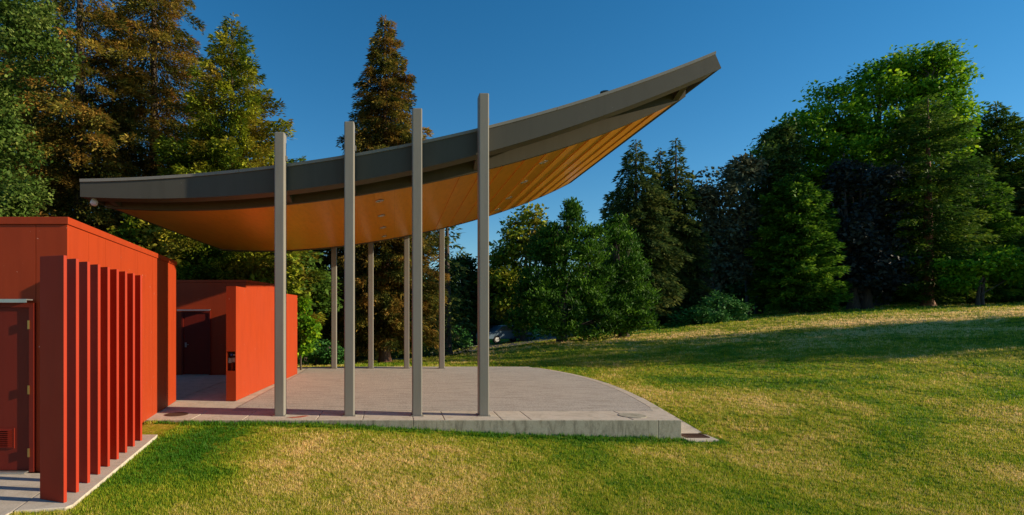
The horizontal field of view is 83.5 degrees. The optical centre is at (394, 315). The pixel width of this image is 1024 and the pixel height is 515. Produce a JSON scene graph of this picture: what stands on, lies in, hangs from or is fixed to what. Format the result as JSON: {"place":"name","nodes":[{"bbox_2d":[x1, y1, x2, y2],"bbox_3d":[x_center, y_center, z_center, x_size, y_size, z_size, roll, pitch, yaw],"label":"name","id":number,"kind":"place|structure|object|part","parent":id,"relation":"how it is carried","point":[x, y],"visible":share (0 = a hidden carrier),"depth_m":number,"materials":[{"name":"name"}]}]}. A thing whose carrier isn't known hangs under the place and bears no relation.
{"place":"outdoors","nodes":[
{"label":"outdoors","id":0,"kind":"place"},
{"bbox_2d":[0,435,157,514],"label":"pavement","id":1,"kind":"structure","parent":0,"point":[20,493],"depth_m":6.48,"materials":[{"name":"concrete"}]},
{"bbox_2d":[40,255,66,502],"bbox_3d":[-3.685,0.679,6.044,0.360,2.638,0.040,0,0,21],"label":"fin","id":2,"kind":"object","parent":1,"relation":"on","point":[53,378],"visible":1,"depth_m":6.01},
{"bbox_2d":[67,259,78,491],"bbox_3d":[-3.751,0.679,6.389,0.360,2.638,0.040,0,0,21],"label":"fin","id":3,"kind":"object","parent":1,"relation":"on","point":[72,375],"visible":0.49,"depth_m":6.33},
{"bbox_2d":[79,262,89,482],"bbox_3d":[-3.816,0.679,6.742,0.360,2.638,0.040,0,0,21],"label":"fin","id":4,"kind":"object","parent":1,"relation":"on","point":[84,372],"visible":0.49,"depth_m":6.68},
{"bbox_2d":[0,217,176,473],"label":"service building","id":5,"kind":"structure","parent":1,"relation":"on","point":[26,243],"depth_m":7.18,"materials":[{"name":"red paint"}]},
{"bbox_2d":[0,308,29,469],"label":"door","id":6,"kind":"structure","parent":5,"relation":"in","point":[14,322],"depth_m":7.16,"materials":[{"name":"red paint"}]},
{"bbox_2d":[90,264,99,474],"bbox_3d":[-3.881,0.679,7.100,0.360,2.638,0.040,0,0,21],"label":"fin","id":7,"kind":"object","parent":1,"relation":"on","point":[94,368],"visible":0.46,"depth_m":7.04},
{"bbox_2d":[100,267,109,466],"bbox_3d":[-3.947,0.679,7.466,0.360,2.638,0.040,0,0,21],"label":"fin","id":8,"kind":"object","parent":1,"relation":"on","point":[104,366],"visible":0.46,"depth_m":7.40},
{"bbox_2d":[110,269,118,458],"bbox_3d":[-4.012,0.679,7.837,0.360,2.638,0.040,0,0,21],"label":"fin","id":9,"kind":"object","parent":1,"relation":"on","point":[114,363],"visible":0.45,"depth_m":7.78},
{"bbox_2d":[119,271,126,452],"bbox_3d":[-4.078,0.679,8.216,0.360,2.638,0.040,0,0,21],"label":"fin","id":10,"kind":"object","parent":1,"relation":"on","point":[123,361],"visible":0.45,"depth_m":8.15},
{"bbox_2d":[127,273,134,446],"bbox_3d":[-4.143,0.679,8.601,0.360,2.638,0.040,0,0,21],"label":"fin","id":11,"kind":"object","parent":1,"relation":"on","point":[130,359],"visible":0.45,"depth_m":8.54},
{"bbox_2d":[135,275,141,440],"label":"fin","id":12,"kind":"object","parent":1,"relation":"on","point":[138,357],"visible":0.45,"depth_m":8.93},
{"bbox_2d":[364,324,598,360],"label":"road","id":13,"kind":"structure","parent":0,"point":[521,343],"depth_m":42.38,"materials":[{"name":"grey asphalt"}]},
{"bbox_2d":[476,325,532,342],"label":"parked car","id":14,"kind":"object","parent":13,"relation":"on","point":[497,333],"visible":0.56,"depth_m":44.94,"materials":[{"name":"blue paint"}]},
{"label":"side window","id":15,"kind":"part","parent":14,"relation":"part of","materials":[{"name":"black glass"}]},
{"bbox_2d":[1,0,1023,278],"label":"sky","id":16,"kind":"structure","parent":0,"point":[529,56],"materials":[{"name":"blue"}]},
{"bbox_2d":[9,299,1023,514],"bbox_3d":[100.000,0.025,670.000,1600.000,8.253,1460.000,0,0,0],"label":"ground","id":17,"kind":"structure","parent":0,"point":[153,429],"depth_m":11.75,"materials":[{"name":"green plant"}]},
{"bbox_2d":[0,35,73,216],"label":"dark fir","id":18,"kind":"object","parent":17,"relation":"on","point":[10,62],"depth_m":30.59,"materials":[{"name":"green plant"}]},
{"bbox_2d":[0,0,89,216],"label":"leafy tree","id":19,"kind":"object","parent":17,"relation":"on","point":[20,198],"visible":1,"depth_m":20.02,"materials":[{"name":"green plant"}]},
{"bbox_2d":[0,0,174,234],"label":"spruce tree","id":20,"kind":"object","parent":17,"relation":"on","point":[77,107],"visible":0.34,"depth_m":24.21,"materials":[{"name":"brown plant"}]},
{"bbox_2d":[36,0,248,235],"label":"spruce tree","id":21,"kind":"object","parent":17,"relation":"on","point":[154,33],"visible":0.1,"depth_m":26.77,"materials":[{"name":"brown plant"}]},
{"bbox_2d":[106,213,312,312],"bbox_3d":[-7.515,-0.957,22.877,8.364,6.619,3.708,0,0,0],"label":"cedar shrub","id":22,"kind":"object","parent":17,"relation":"on","point":[132,231],"visible":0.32,"depth_m":22.22,"materials":[{"name":"green plant"}]},
{"bbox_2d":[133,12,328,330],"bbox_3d":[-7.239,-5.338,24.401,8.839,15.593,8.793,0,0,0],"label":"cedar tree","id":23,"kind":"object","parent":17,"relation":"on","point":[221,146],"visible":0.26,"depth_m":23.24,"materials":[{"name":"green plant"}]},
{"bbox_2d":[292,250,343,364],"bbox_3d":[-4.631,-0.648,26.525,3.780,6.362,5.067,0,0,-45],"label":"maple tree","id":24,"kind":"object","parent":17,"relation":"on","point":[324,303],"visible":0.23,"depth_m":25.62,"materials":[{"name":"green plant"}]},
{"bbox_2d":[297,335,343,365],"bbox_3d":[-3.235,1.741,24.769,2.814,1.972,2.040,0,0,0],"label":"laurel bush","id":25,"kind":"object","parent":17,"relation":"on","point":[324,354],"visible":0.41,"depth_m":24.49,"materials":[{"name":"green plant"}]},
{"bbox_2d":[297,249,357,361],"bbox_3d":[-6.149,-2.288,31.152,8.495,12.106,7.950,0,0,0],"label":"dark fir","id":26,"kind":"object","parent":17,"relation":"on","point":[324,336],"visible":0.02,"depth_m":29.85,"materials":[{"name":"green plant"}]},
{"bbox_2d":[313,250,378,361],"bbox_3d":[-3.684,-2.476,33.013,6.731,12.079,7.356,0,0,0],"label":"dark fir","id":27,"kind":"object","parent":17,"relation":"on","point":[359,356],"visible":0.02,"depth_m":31.88,"materials":[{"name":"green plant"}]},
{"bbox_2d":[320,15,451,362],"bbox_3d":[-0.516,-6.534,29.477,7.061,18.451,6.931,0,0,0],"label":"spruce tree","id":28,"kind":"object","parent":17,"relation":"on","point":[390,125],"visible":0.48,"depth_m":28.45,"materials":[{"name":"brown plant"}]},
{"bbox_2d":[144,367,680,438],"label":"stage platform","id":29,"kind":"structure","parent":17,"relation":"on","point":[526,400],"depth_m":12.67,"materials":[{"name":"concrete"}]},
{"bbox_2d":[165,412,187,416],"bbox_3d":[-4.380,1.990,11.250,0.440,0.012,0.440,0,0,0],"label":"manhole cover","id":30,"kind":"object","parent":29,"relation":"on","point":[177,414],"visible":1,"depth_m":11.20,"materials":[{"name":"metal"}]},
{"bbox_2d":[176,280,273,374],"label":"washroom building","id":31,"kind":"structure","parent":29,"relation":"on","point":[200,327],"depth_m":18.80,"materials":[{"name":"red paint"}]},
{"bbox_2d":[184,313,208,373],"bbox_3d":[-6.661,0.952,18.774,0.851,2.056,0.111,0,0,0],"label":"door","id":32,"kind":"structure","parent":31,"relation":"in","point":[196,325],"depth_m":18.79,"materials":[{"name":"red paint"}]},
{"bbox_2d":[226,286,296,400],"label":"freestanding wall","id":33,"kind":"structure","parent":29,"relation":"on","point":[249,341],"depth_m":14.31,"materials":[{"name":"red paint"}]},
{"bbox_2d":[297,295,321,369],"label":"young maple","id":34,"kind":"object","parent":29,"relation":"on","point":[308,326],"visible":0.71,"depth_m":20.43,"materials":[{"name":"green plant"}]},
{"bbox_2d":[79,51,720,415],"bbox_3d":[0.120,-1.678,16.145,13.000,7.344,10.210,0,0,0],"label":"stage canopy","id":35,"kind":"object","parent":29,"relation":"on","point":[415,189],"visible":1,"depth_m":11.50,"materials":[{"name":"grey metal"}]},
{"bbox_2d":[90,199,97,205],"bbox_3d":[-6.200,-2.335,11.550,0.150,0.170,0.150,0,0,0],"label":"dome camera","id":36,"kind":"object","parent":35,"relation":"attached to","point":[93,202],"visible":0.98,"depth_m":11.50,"materials":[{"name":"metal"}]},
{"bbox_2d":[618,413,646,417],"bbox_3d":[4.720,1.991,11.120,0.520,0.010,0.520,0,0,0],"label":"manhole cover","id":37,"kind":"object","parent":29,"relation":"on","point":[631,415],"visible":1,"depth_m":11.10,"materials":[{"name":"metal"}]},
{"bbox_2d":[422,225,476,356],"bbox_3d":[3.106,-2.066,33.467,3.965,10.173,3.909,0,0,0],"label":"dark fir","id":38,"kind":"object","parent":17,"relation":"on","point":[449,341],"visible":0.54,"depth_m":33.27,"materials":[{"name":"green plant"}]},
{"bbox_2d":[452,325,472,350],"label":"rounded shrub","id":39,"kind":"object","parent":17,"relation":"on","point":[462,340],"visible":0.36,"depth_m":41.55,"materials":[{"name":"green plant"}]},
{"bbox_2d":[438,253,502,346],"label":"dark tree","id":40,"kind":"object","parent":17,"relation":"on","point":[468,261],"visible":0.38,"depth_m":46.25,"materials":[{"name":"green plant"}]},
{"bbox_2d":[473,202,571,341],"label":"tall leafy tree","id":41,"kind":"object","parent":17,"relation":"on","point":[504,266],"visible":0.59,"depth_m":44.24,"materials":[{"name":"green plant"}]},
{"bbox_2d":[501,196,632,341],"bbox_3d":[10.164,-2.628,33.206,7.648,9.085,5.202,0,0,0],"label":"cedar tree","id":42,"kind":"object","parent":17,"relation":"on","point":[556,283],"visible":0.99,"depth_m":32.67,"materials":[{"name":"green plant"}]},
{"bbox_2d":[584,212,663,337],"bbox_3d":[13.960,-2.424,34.229,4.620,7.940,4.122,0,0,0],"label":"cedar tree","id":43,"kind":"object","parent":17,"relation":"on","point":[627,287],"visible":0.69,"depth_m":33.76,"materials":[{"name":"green plant"}]},
{"bbox_2d":[329,280,943,357],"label":"undergrowth","id":44,"kind":"object","parent":17,"relation":"on","point":[735,289],"visible":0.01,"depth_m":54.13,"materials":[{"name":"green plant"}]},
{"bbox_2d":[584,140,696,328],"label":"dark fir","id":45,"kind":"object","parent":17,"relation":"on","point":[640,209],"visible":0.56,"depth_m":44.50,"materials":[{"name":"green plant"}]},
{"bbox_2d":[639,148,698,323],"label":"dark fir","id":46,"kind":"object","parent":17,"relation":"on","point":[659,166],"visible":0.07,"depth_m":47.76,"materials":[{"name":"green plant"}]},
{"bbox_2d":[643,137,714,320],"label":"dark fir","id":47,"kind":"object","parent":17,"relation":"on","point":[691,230],"visible":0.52,"depth_m":45.98,"materials":[{"name":"green plant"}]},
{"bbox_2d":[663,290,760,327],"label":"rhododendron","id":48,"kind":"object","parent":17,"relation":"on","point":[705,314],"visible":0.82,"depth_m":41.43,"materials":[{"name":"green plant"}]},
{"bbox_2d":[659,152,771,311],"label":"chestnut tree","id":49,"kind":"object","parent":17,"relation":"on","point":[739,173],"visible":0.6,"depth_m":47.17,"materials":[{"name":"green plant"}]},
{"bbox_2d":[409,168,1022,329],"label":"distant wood","id":50,"kind":"object","parent":17,"relation":"on","point":[751,230],"visible":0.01,"depth_m":61.72,"materials":[{"name":"green plant"}]},
{"bbox_2d":[735,117,812,314],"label":"tree","id":51,"kind":"object","parent":17,"relation":"on","point":[777,139],"visible":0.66,"depth_m":49.22,"materials":[{"name":"plant"}]},
{"bbox_2d":[743,172,854,312],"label":"redwood tree","id":52,"kind":"object","parent":17,"relation":"on","point":[800,275],"visible":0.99,"depth_m":44.60,"materials":[{"name":"green plant"}]},
{"bbox_2d":[745,39,991,305],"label":"maple tree","id":53,"kind":"object","parent":17,"relation":"on","point":[854,134],"visible":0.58,"depth_m":49.86,"materials":[{"name":"green plant"}]},
{"bbox_2d":[817,153,921,308],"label":"purple beech","id":54,"kind":"object","parent":17,"relation":"on","point":[858,232],"visible":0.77,"depth_m":45.66,"materials":[{"name":"grey plant"}]},
{"bbox_2d":[869,92,1002,306],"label":"redwood tree","id":55,"kind":"object","parent":17,"relation":"on","point":[916,133],"visible":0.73,"depth_m":44.77,"materials":[{"name":"green plant"}]},
{"bbox_2d":[920,117,1007,276],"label":"pine tree","id":56,"kind":"object","parent":17,"relation":"on","point":[960,179],"depth_m":56.04,"materials":[{"name":"green plant"}]},
{"bbox_2d":[921,173,1023,302],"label":"redwood tree","id":57,"kind":"object","parent":17,"relation":"on","point":[996,209],"visible":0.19,"depth_m":47.58,"materials":[{"name":"plant"}]},
{"bbox_2d":[929,244,1023,304],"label":"maple","id":58,"kind":"object","parent":17,"relation":"on","point":[1003,265],"visible":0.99,"depth_m":41.59,"materials":[{"name":"green plant"}]},
{"bbox_2d":[933,101,1023,231],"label":"pine tree","id":59,"kind":"object","parent":17,"relation":"on","point":[1001,126],"visible":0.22,"depth_m":53.58,"materials":[{"name":"green plant"}]},
{"bbox_2d":[981,182,1023,301],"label":"pine tree","id":60,"kind":"object","parent":17,"relation":"on","point":[1018,201],"visible":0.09,"depth_m":50.10,"materials":[{"name":"green plant"}]},
{"bbox_2d":[643,398,718,441],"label":"path","id":61,"kind":"structure","parent":0,"point":[686,428],"depth_m":11.17,"materials":[{"name":"concrete"}]},
{"bbox_2d":[681,433,709,437],"bbox_3d":[5.780,2.337,10.820,0.440,0.046,0.320,0,0,0],"label":"drain grate","id":62,"kind":"object","parent":61,"relation":"on","point":[693,435],"visible":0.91,"depth_m":10.82,"materials":[{"name":"brown metal"}]}
]}

